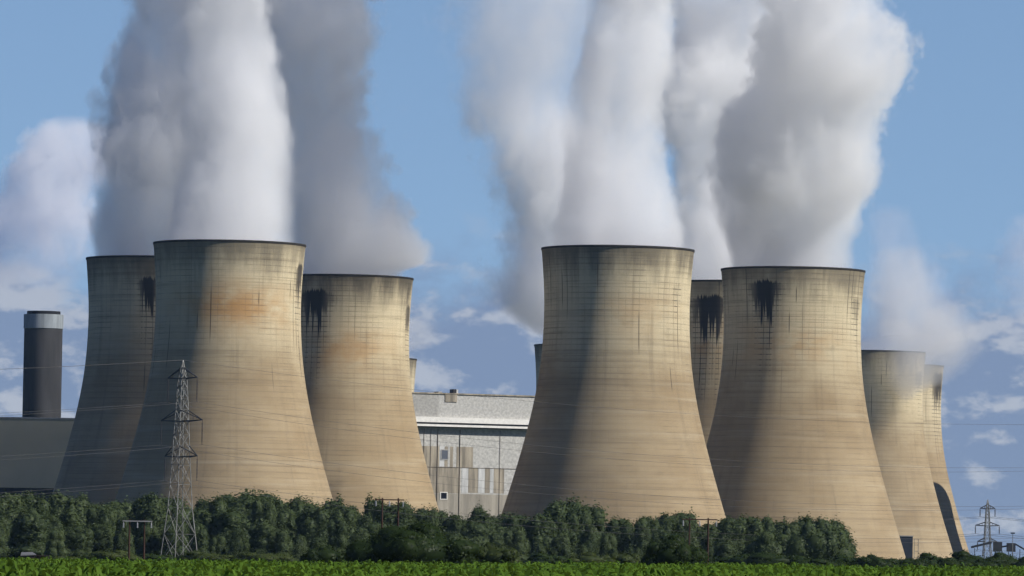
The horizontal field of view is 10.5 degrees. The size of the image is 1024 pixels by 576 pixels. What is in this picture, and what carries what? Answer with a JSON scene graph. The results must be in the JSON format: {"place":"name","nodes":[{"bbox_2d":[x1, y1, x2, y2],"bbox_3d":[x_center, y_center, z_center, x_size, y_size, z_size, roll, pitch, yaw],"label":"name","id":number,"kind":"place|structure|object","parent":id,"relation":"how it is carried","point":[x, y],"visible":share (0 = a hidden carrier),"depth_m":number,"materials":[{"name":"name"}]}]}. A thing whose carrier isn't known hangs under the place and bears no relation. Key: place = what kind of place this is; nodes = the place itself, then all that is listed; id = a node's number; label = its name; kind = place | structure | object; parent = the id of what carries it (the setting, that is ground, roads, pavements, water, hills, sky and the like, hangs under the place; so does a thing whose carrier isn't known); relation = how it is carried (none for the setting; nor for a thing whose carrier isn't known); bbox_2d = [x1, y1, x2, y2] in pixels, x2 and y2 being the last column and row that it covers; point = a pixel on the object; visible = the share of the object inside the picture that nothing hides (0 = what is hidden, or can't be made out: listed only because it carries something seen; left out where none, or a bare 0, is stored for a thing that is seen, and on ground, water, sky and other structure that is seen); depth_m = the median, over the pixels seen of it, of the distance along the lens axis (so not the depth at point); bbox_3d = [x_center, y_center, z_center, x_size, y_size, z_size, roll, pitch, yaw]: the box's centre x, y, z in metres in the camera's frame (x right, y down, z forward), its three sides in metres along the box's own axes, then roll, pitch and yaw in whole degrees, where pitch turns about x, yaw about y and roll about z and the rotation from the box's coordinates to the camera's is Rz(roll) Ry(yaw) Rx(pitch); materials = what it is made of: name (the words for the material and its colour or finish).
{"place":"outdoors","nodes":[
{"label":"outdoors","id":0,"kind":"place"},
{"bbox_2d":[0,417,74,500],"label":"station block","id":1,"kind":"structure","parent":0,"point":[24,437],"depth_m":2419.22,"materials":[{"name":"grey metal"}]},
{"bbox_2d":[52,255,155,504],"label":"cooling tower","id":2,"kind":"structure","parent":0,"point":[122,305],"depth_m":2139.90,"materials":[{"name":"concrete"}]},
{"bbox_2d":[115,239,332,508],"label":"cooling tower","id":3,"kind":"structure","parent":0,"point":[226,303],"depth_m":2022.70,"materials":[{"name":"concrete"}]},
{"bbox_2d":[301,274,438,514],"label":"cooling tower","id":4,"kind":"structure","parent":0,"point":[355,329],"depth_m":2257.33,"materials":[{"name":"concrete"}]},
{"bbox_2d":[412,389,534,519],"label":"boiler house","id":5,"kind":"structure","parent":0,"point":[483,418],"depth_m":2600.38,"materials":[{"name":"paint"}]},
{"bbox_2d":[0,0,1023,559],"label":"sky","id":6,"kind":"structure","parent":0,"point":[441,145],"materials":[{"name":"blue"}]},
{"bbox_2d":[502,245,725,526],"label":"cooling tower","id":7,"kind":"structure","parent":0,"point":[616,331],"depth_m":2015.00,"materials":[{"name":"concrete"}]},
{"bbox_2d":[690,280,723,444],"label":"cooling tower","id":8,"kind":"structure","parent":0,"point":[706,322],"depth_m":2253.80,"materials":[{"name":"concrete"}]},
{"bbox_2d":[706,266,904,559],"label":"cooling tower","id":9,"kind":"structure","parent":0,"point":[791,344],"depth_m":2140.26,"materials":[{"name":"concrete"}]},
{"bbox_2d":[900,535,918,558],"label":"pump house","id":10,"kind":"structure","parent":0,"point":[907,543],"depth_m":2877.05,"materials":[{"name":"metal"}]},
{"bbox_2d":[923,364,968,552],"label":"cooling tower","id":11,"kind":"structure","parent":0,"point":[932,382],"depth_m":3177.77,"materials":[{"name":"concrete"}]},
{"bbox_3d":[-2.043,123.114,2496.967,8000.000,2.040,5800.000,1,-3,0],"label":"ground","id":12,"kind":"structure","parent":0,"visible":0},
{"bbox_2d":[0,519,12,557],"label":"willow tree","id":13,"kind":"object","parent":12,"relation":"on","point":[4,550],"visible":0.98,"depth_m":1221.38,"materials":[{"name":"green plant"}]},
{"bbox_2d":[0,493,27,542],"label":"willow tree","id":14,"kind":"object","parent":12,"relation":"on","point":[10,505],"visible":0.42,"depth_m":1279.21,"materials":[{"name":"green plant"}]},
{"bbox_2d":[5,505,27,558],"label":"willow tree","id":15,"kind":"object","parent":12,"relation":"on","point":[13,534],"visible":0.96,"depth_m":1242.78,"materials":[{"name":"green plant"}]},
{"bbox_2d":[10,507,51,557],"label":"willow tree","id":16,"kind":"object","parent":12,"relation":"on","point":[32,532],"visible":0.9,"depth_m":1237.59,"materials":[{"name":"green plant"}]},
{"bbox_2d":[18,490,50,519],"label":"willow tree","id":17,"kind":"object","parent":12,"relation":"on","point":[38,505],"visible":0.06,"depth_m":1302.24,"materials":[{"name":"green plant"}]},
{"bbox_2d":[22,311,63,417],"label":"smokestack","id":18,"kind":"object","parent":12,"relation":"on","point":[43,336],"visible":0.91,"depth_m":2693.17,"materials":[{"name":"concrete"}]},
{"bbox_2d":[41,526,70,556],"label":"willow tree","id":19,"kind":"object","parent":12,"relation":"on","point":[55,545],"visible":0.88,"depth_m":1217.79,"materials":[{"name":"green plant"}]},
{"bbox_2d":[44,512,67,543],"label":"willow tree","id":20,"kind":"object","parent":12,"relation":"on","point":[53,521],"visible":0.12,"depth_m":1281.32,"materials":[{"name":"green plant"}]},
{"bbox_2d":[47,489,74,517],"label":"willow tree","id":21,"kind":"object","parent":12,"relation":"on","point":[56,501],"visible":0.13,"depth_m":1342.89,"materials":[{"name":"green plant"}]},
{"bbox_2d":[58,505,83,533],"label":"willow tree","id":22,"kind":"object","parent":12,"relation":"on","point":[70,517],"visible":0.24,"depth_m":1297.61,"materials":[{"name":"green plant"}]},
{"bbox_2d":[61,492,92,526],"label":"willow tree","id":23,"kind":"object","parent":12,"relation":"on","point":[81,502],"visible":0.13,"depth_m":1325.07,"materials":[{"name":"green plant"}]},
{"bbox_2d":[63,523,96,556],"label":"willow tree","id":24,"kind":"object","parent":12,"relation":"on","point":[79,540],"visible":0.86,"depth_m":1223.29,"materials":[{"name":"green plant"}]},
{"bbox_2d":[81,505,119,536],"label":"willow tree","id":25,"kind":"object","parent":12,"relation":"on","point":[98,515],"visible":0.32,"depth_m":1289.97,"materials":[{"name":"green plant"}]},
{"bbox_2d":[90,523,114,551],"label":"willow tree","id":26,"kind":"object","parent":12,"relation":"on","point":[103,537],"visible":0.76,"depth_m":1227.08,"materials":[{"name":"green plant"}]},
{"bbox_2d":[77,549,141,560],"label":"bush","id":27,"kind":"object","parent":12,"relation":"on","point":[116,553],"visible":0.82,"depth_m":1130.08,"materials":[{"name":"green plant"}]},
{"bbox_2d":[100,492,132,519],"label":"willow tree","id":28,"kind":"object","parent":12,"relation":"on","point":[127,507],"visible":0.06,"depth_m":1341.14,"materials":[{"name":"green plant"}]},
{"bbox_2d":[111,513,136,553],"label":"willow tree","id":29,"kind":"object","parent":12,"relation":"on","point":[120,540],"visible":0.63,"depth_m":1221.98,"materials":[{"name":"green plant"}]},
{"bbox_2d":[129,490,164,523],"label":"willow tree","id":30,"kind":"object","parent":12,"relation":"on","point":[138,505],"visible":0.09,"depth_m":1334.81,"materials":[{"name":"green plant"}]},
{"bbox_2d":[133,519,161,556],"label":"willow tree","id":31,"kind":"object","parent":12,"relation":"on","point":[152,543],"visible":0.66,"depth_m":1244.33,"materials":[{"name":"green plant"}]},
{"bbox_2d":[133,498,173,544],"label":"willow tree","id":32,"kind":"object","parent":12,"relation":"on","point":[155,511],"visible":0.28,"depth_m":1276.95,"materials":[{"name":"green plant"}]},
{"bbox_2d":[151,518,189,557],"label":"willow tree","id":33,"kind":"object","parent":12,"relation":"on","point":[170,533],"visible":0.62,"depth_m":1240.26,"materials":[{"name":"green plant"}]},
{"bbox_2d":[162,501,190,527],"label":"willow tree","id":34,"kind":"object","parent":12,"relation":"on","point":[178,517],"visible":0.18,"depth_m":1279.94,"materials":[{"name":"green plant"}]},
{"bbox_2d":[160,360,202,556],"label":"pylon","id":35,"kind":"object","parent":12,"relation":"on","point":[180,421],"visible":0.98,"depth_m":1179.54,"materials":[{"name":"metal"}]},
{"bbox_2d":[163,445,1002,510],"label":"power line","id":36,"kind":"object","parent":35,"relation":"attached to","point":[601,498],"visible":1,"depth_m":1257.66,"materials":[{"name":"metal"}]},
{"bbox_2d":[207,445,1001,506],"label":"power line","id":37,"kind":"object","parent":35,"relation":"attached to","point":[656,495],"visible":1,"depth_m":1247.10,"materials":[{"name":"metal"}]},
{"bbox_2d":[186,360,1023,424],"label":"power line","id":38,"kind":"object","parent":35,"relation":"attached to","point":[655,411],"visible":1,"depth_m":1257.01,"materials":[{"name":"metal"}]},
{"bbox_2d":[185,520,210,553],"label":"willow tree","id":39,"kind":"object","parent":12,"relation":"on","point":[201,533],"visible":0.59,"depth_m":1225.40,"materials":[{"name":"green plant"}]},
{"bbox_2d":[186,503,212,552],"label":"willow tree","id":40,"kind":"object","parent":12,"relation":"on","point":[202,515],"visible":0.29,"depth_m":1271.74,"materials":[{"name":"green plant"}]},
{"bbox_2d":[171,550,235,560],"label":"bush","id":41,"kind":"object","parent":12,"relation":"on","point":[194,554],"visible":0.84,"depth_m":1144.25,"materials":[{"name":"green plant"}]},
{"bbox_2d":[200,491,227,515],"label":"willow tree","id":42,"kind":"object","parent":12,"relation":"on","point":[213,505],"visible":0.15,"depth_m":1294.71,"materials":[{"name":"green plant"}]},
{"bbox_2d":[209,533,227,554],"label":"willow tree","id":43,"kind":"object","parent":12,"relation":"on","point":[217,544],"visible":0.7,"depth_m":1246.39,"materials":[{"name":"green plant"}]},
{"bbox_2d":[208,504,251,553],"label":"willow tree","id":44,"kind":"object","parent":12,"relation":"on","point":[224,523],"visible":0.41,"depth_m":1269.23,"materials":[{"name":"green plant"}]},
{"bbox_2d":[228,527,250,556],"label":"willow tree","id":45,"kind":"object","parent":12,"relation":"on","point":[238,542],"visible":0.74,"depth_m":1223.94,"materials":[{"name":"green plant"}]},
{"bbox_2d":[228,489,272,523],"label":"willow tree","id":46,"kind":"object","parent":12,"relation":"on","point":[242,505],"visible":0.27,"depth_m":1298.92,"materials":[{"name":"green plant"}]},
{"bbox_2d":[247,520,271,553],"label":"willow tree","id":47,"kind":"object","parent":12,"relation":"on","point":[258,534],"visible":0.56,"depth_m":1241.97,"materials":[{"name":"green plant"}]},
{"bbox_2d":[248,497,278,530],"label":"willow tree","id":48,"kind":"object","parent":12,"relation":"on","point":[263,509],"visible":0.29,"depth_m":1291.48,"materials":[{"name":"green plant"}]},
{"bbox_2d":[227,552,299,562],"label":"bush","id":49,"kind":"object","parent":12,"relation":"on","point":[269,557],"visible":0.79,"depth_m":1120.84,"materials":[{"name":"green plant"}]},
{"bbox_2d":[263,525,294,557],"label":"willow tree","id":50,"kind":"object","parent":12,"relation":"on","point":[279,540],"visible":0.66,"depth_m":1214.31,"materials":[{"name":"green plant"}]},
{"bbox_2d":[276,505,296,542],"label":"willow tree","id":51,"kind":"object","parent":12,"relation":"on","point":[287,517],"visible":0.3,"depth_m":1297.44,"materials":[{"name":"green plant"}]},
{"bbox_2d":[292,534,308,558],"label":"willow tree","id":52,"kind":"object","parent":12,"relation":"on","point":[300,544],"visible":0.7,"depth_m":1249.42,"materials":[{"name":"green plant"}]},
{"bbox_2d":[285,494,317,516],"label":"willow tree","id":53,"kind":"object","parent":12,"relation":"on","point":[294,504],"visible":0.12,"depth_m":1332.04,"materials":[{"name":"green plant"}]},
{"bbox_2d":[289,502,329,553],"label":"willow tree","id":54,"kind":"object","parent":12,"relation":"on","point":[312,521],"visible":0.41,"depth_m":1285.28,"materials":[{"name":"green plant"}]},
{"bbox_2d":[297,544,344,563],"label":"bush","id":55,"kind":"object","parent":12,"relation":"on","point":[325,553],"visible":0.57,"depth_m":757.12,"materials":[{"name":"green plant"}]},
{"bbox_2d":[322,515,349,554],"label":"willow tree","id":56,"kind":"object","parent":12,"relation":"on","point":[337,531],"visible":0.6,"depth_m":1217.71,"materials":[{"name":"green plant"}]},
{"bbox_2d":[328,503,357,544],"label":"willow tree","id":57,"kind":"object","parent":12,"relation":"on","point":[347,514],"visible":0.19,"depth_m":1294.02,"materials":[{"name":"green plant"}]},
{"bbox_2d":[348,526,370,543],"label":"willow tree","id":58,"kind":"object","parent":12,"relation":"on","point":[360,530],"visible":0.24,"depth_m":1235.19,"materials":[{"name":"green plant"}]},
{"bbox_2d":[369,502,411,526],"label":"willow tree","id":59,"kind":"object","parent":12,"relation":"on","point":[389,515],"visible":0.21,"depth_m":1302.36,"materials":[{"name":"green plant"}]},
{"bbox_2d":[337,517,482,563],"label":"bush","id":60,"kind":"object","parent":12,"relation":"on","point":[423,541],"visible":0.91,"depth_m":636.33,"materials":[{"name":"green plant"}]},
{"bbox_2d":[410,503,444,532],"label":"willow tree","id":61,"kind":"object","parent":12,"relation":"on","point":[419,512],"visible":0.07,"depth_m":1330.47,"materials":[{"name":"green plant"}]},
{"bbox_2d":[446,515,466,536],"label":"willow tree","id":62,"kind":"object","parent":12,"relation":"on","point":[455,525],"visible":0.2,"depth_m":1293.10,"materials":[{"name":"green plant"}]},
{"bbox_2d":[458,514,490,546],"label":"willow tree","id":63,"kind":"object","parent":12,"relation":"on","point":[471,529],"visible":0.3,"depth_m":1291.52,"materials":[{"name":"green plant"}]},
{"bbox_2d":[474,539,524,564],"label":"bush","id":64,"kind":"object","parent":12,"relation":"on","point":[492,552],"visible":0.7,"depth_m":797.26,"materials":[{"name":"green plant"}]},
{"bbox_2d":[0,555,1023,575],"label":"maize crop","id":65,"kind":"object","parent":12,"relation":"on","point":[43,566],"visible":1,"depth_m":205.38,"materials":[{"name":"green plant"}]},
{"bbox_2d":[497,511,532,539],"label":"willow tree","id":66,"kind":"object","parent":12,"relation":"on","point":[516,520],"visible":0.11,"depth_m":1326.14,"materials":[{"name":"green plant"}]},
{"bbox_2d":[503,526,530,559],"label":"willow tree","id":67,"kind":"object","parent":12,"relation":"on","point":[514,536],"visible":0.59,"depth_m":1245.83,"materials":[{"name":"green plant"}]},
{"bbox_2d":[526,509,556,554],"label":"willow tree","id":68,"kind":"object","parent":12,"relation":"on","point":[538,533],"visible":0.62,"depth_m":1271.44,"materials":[{"name":"green plant"}]},
{"bbox_2d":[521,552,568,563],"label":"bush","id":69,"kind":"object","parent":12,"relation":"on","point":[542,558],"visible":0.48,"depth_m":1157.57,"materials":[{"name":"green plant"}]},
{"bbox_2d":[541,498,570,523],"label":"willow tree","id":70,"kind":"object","parent":12,"relation":"on","point":[559,509],"visible":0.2,"depth_m":1322.40,"materials":[{"name":"green plant"}]},
{"bbox_2d":[548,531,572,558],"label":"willow tree","id":71,"kind":"object","parent":12,"relation":"on","point":[560,544],"visible":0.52,"depth_m":1249.60,"materials":[{"name":"green plant"}]},
{"bbox_2d":[552,517,575,555],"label":"willow tree","id":72,"kind":"object","parent":12,"relation":"on","point":[560,525],"visible":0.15,"depth_m":1286.74,"materials":[{"name":"green plant"}]},
{"bbox_2d":[562,501,600,555],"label":"willow tree","id":73,"kind":"object","parent":12,"relation":"on","point":[576,517],"visible":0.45,"depth_m":1297.13,"materials":[{"name":"green plant"}]},
{"bbox_2d":[573,522,605,555],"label":"willow tree","id":74,"kind":"object","parent":12,"relation":"on","point":[588,538],"visible":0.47,"depth_m":1274.45,"materials":[{"name":"green plant"}]},
{"bbox_2d":[562,551,617,563],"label":"bush","id":75,"kind":"object","parent":12,"relation":"on","point":[587,556],"visible":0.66,"depth_m":1135.72,"materials":[{"name":"green plant"}]},
{"bbox_2d":[583,500,608,551],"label":"willow tree","id":76,"kind":"object","parent":12,"relation":"on","point":[598,514],"visible":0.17,"depth_m":1335.69,"materials":[{"name":"green plant"}]},
{"bbox_2d":[598,529,617,555],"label":"willow tree","id":77,"kind":"object","parent":12,"relation":"on","point":[609,540],"visible":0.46,"depth_m":1299.69,"materials":[{"name":"green plant"}]},
{"bbox_2d":[599,515,634,552],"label":"willow tree","id":78,"kind":"object","parent":12,"relation":"on","point":[615,525],"visible":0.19,"depth_m":1324.35,"materials":[{"name":"green plant"}]},
{"bbox_2d":[609,550,641,563],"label":"bush","id":79,"kind":"object","parent":12,"relation":"on","point":[621,558],"visible":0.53,"depth_m":1172.57,"materials":[{"name":"green plant"}]},
{"bbox_2d":[618,521,634,553],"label":"willow tree","id":80,"kind":"object","parent":12,"relation":"on","point":[628,535],"visible":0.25,"depth_m":1303.25,"materials":[{"name":"green plant"}]},
{"bbox_2d":[624,516,651,555],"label":"willow tree","id":81,"kind":"object","parent":12,"relation":"on","point":[640,541],"visible":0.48,"depth_m":1279.57,"materials":[{"name":"green plant"}]},
{"bbox_2d":[639,528,710,565],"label":"bush","id":82,"kind":"object","parent":12,"relation":"on","point":[673,548],"visible":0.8,"depth_m":697.60,"materials":[{"name":"green plant"}]},
{"bbox_2d":[668,507,700,545],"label":"willow tree","id":83,"kind":"object","parent":12,"relation":"on","point":[678,517],"visible":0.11,"depth_m":1351.05,"materials":[{"name":"green plant"}]},
{"bbox_2d":[674,516,700,547],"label":"willow tree","id":84,"kind":"object","parent":12,"relation":"on","point":[693,533],"visible":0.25,"depth_m":1299.82,"materials":[{"name":"green plant"}]},
{"bbox_2d":[696,521,719,548],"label":"willow tree","id":85,"kind":"object","parent":12,"relation":"on","point":[713,529],"visible":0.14,"depth_m":1352.53,"materials":[{"name":"green plant"}]},
{"bbox_2d":[711,541,736,558],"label":"bush","id":86,"kind":"object","parent":12,"relation":"on","point":[723,550],"visible":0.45,"depth_m":1233.97,"materials":[{"name":"green plant"}]},
{"bbox_2d":[711,515,746,556],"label":"willow tree","id":87,"kind":"object","parent":12,"relation":"on","point":[733,529],"visible":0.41,"depth_m":1288.02,"materials":[{"name":"green plant"}]},
{"bbox_2d":[737,510,766,547],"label":"willow tree","id":88,"kind":"object","parent":12,"relation":"on","point":[754,526],"visible":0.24,"depth_m":1303.47,"materials":[{"name":"green plant"}]},
{"bbox_2d":[711,550,810,565],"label":"bush","id":89,"kind":"object","parent":12,"relation":"on","point":[761,557],"visible":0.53,"depth_m":1093.12,"materials":[{"name":"green plant"}]},
{"bbox_2d":[738,529,790,554],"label":"round tree","id":90,"kind":"object","parent":12,"relation":"on","point":[768,541],"visible":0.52,"depth_m":1176.44,"materials":[{"name":"green plant"}]},
{"bbox_2d":[780,513,800,539],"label":"willow tree","id":91,"kind":"object","parent":12,"relation":"on","point":[794,527],"visible":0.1,"depth_m":1288.71,"materials":[{"name":"green plant"}]},
{"bbox_2d":[777,517,854,560],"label":"round tree","id":92,"kind":"object","parent":12,"relation":"on","point":[820,539],"visible":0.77,"depth_m":1165.59,"materials":[{"name":"green plant"}]},
{"bbox_2d":[786,557,845,566],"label":"bush","id":93,"kind":"object","parent":12,"relation":"on","point":[816,561],"visible":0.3,"depth_m":1088.81,"materials":[{"name":"green plant"}]},
{"bbox_2d":[830,515,860,558],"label":"willow tree","id":94,"kind":"object","parent":12,"relation":"on","point":[843,528],"visible":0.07,"depth_m":1341.45,"materials":[{"name":"green plant"}]},
{"bbox_2d":[844,555,902,566],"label":"bush","id":95,"kind":"object","parent":12,"relation":"on","point":[873,561],"visible":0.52,"depth_m":1057.09,"materials":[{"name":"green plant"}]},
{"bbox_2d":[861,350,952,558],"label":"cooling tower","id":96,"kind":"structure","parent":12,"relation":"on","point":[893,385],"depth_m":2973.36,"materials":[{"name":"concrete"}]},
{"bbox_2d":[899,557,940,567],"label":"bush","id":97,"kind":"object","parent":12,"relation":"on","point":[923,562],"visible":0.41,"depth_m":1063.40,"materials":[{"name":"green plant"}]},
{"bbox_2d":[936,556,975,567],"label":"bush","id":98,"kind":"object","parent":12,"relation":"on","point":[951,561],"visible":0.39,"depth_m":1071.32,"materials":[{"name":"green plant"}]},
{"bbox_2d":[947,549,992,561],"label":"bush","id":99,"kind":"object","parent":12,"relation":"on","point":[964,555],"visible":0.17,"depth_m":1155.49,"materials":[{"name":"green plant"}]},
{"bbox_2d":[974,500,999,557],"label":"pylon","id":100,"kind":"object","parent":12,"relation":"on","point":[989,530],"visible":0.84,"depth_m":3046.92,"materials":[{"name":"metal"}]},
{"bbox_2d":[971,557,1014,567],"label":"bush","id":101,"kind":"object","parent":12,"relation":"on","point":[991,562],"visible":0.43,"depth_m":1077.72,"materials":[{"name":"green plant"}]},
{"bbox_2d":[971,541,1023,556],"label":"coal conveyor","id":102,"kind":"object","parent":12,"relation":"on","point":[998,546],"visible":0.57,"depth_m":2945.08,"materials":[{"name":"metal"}]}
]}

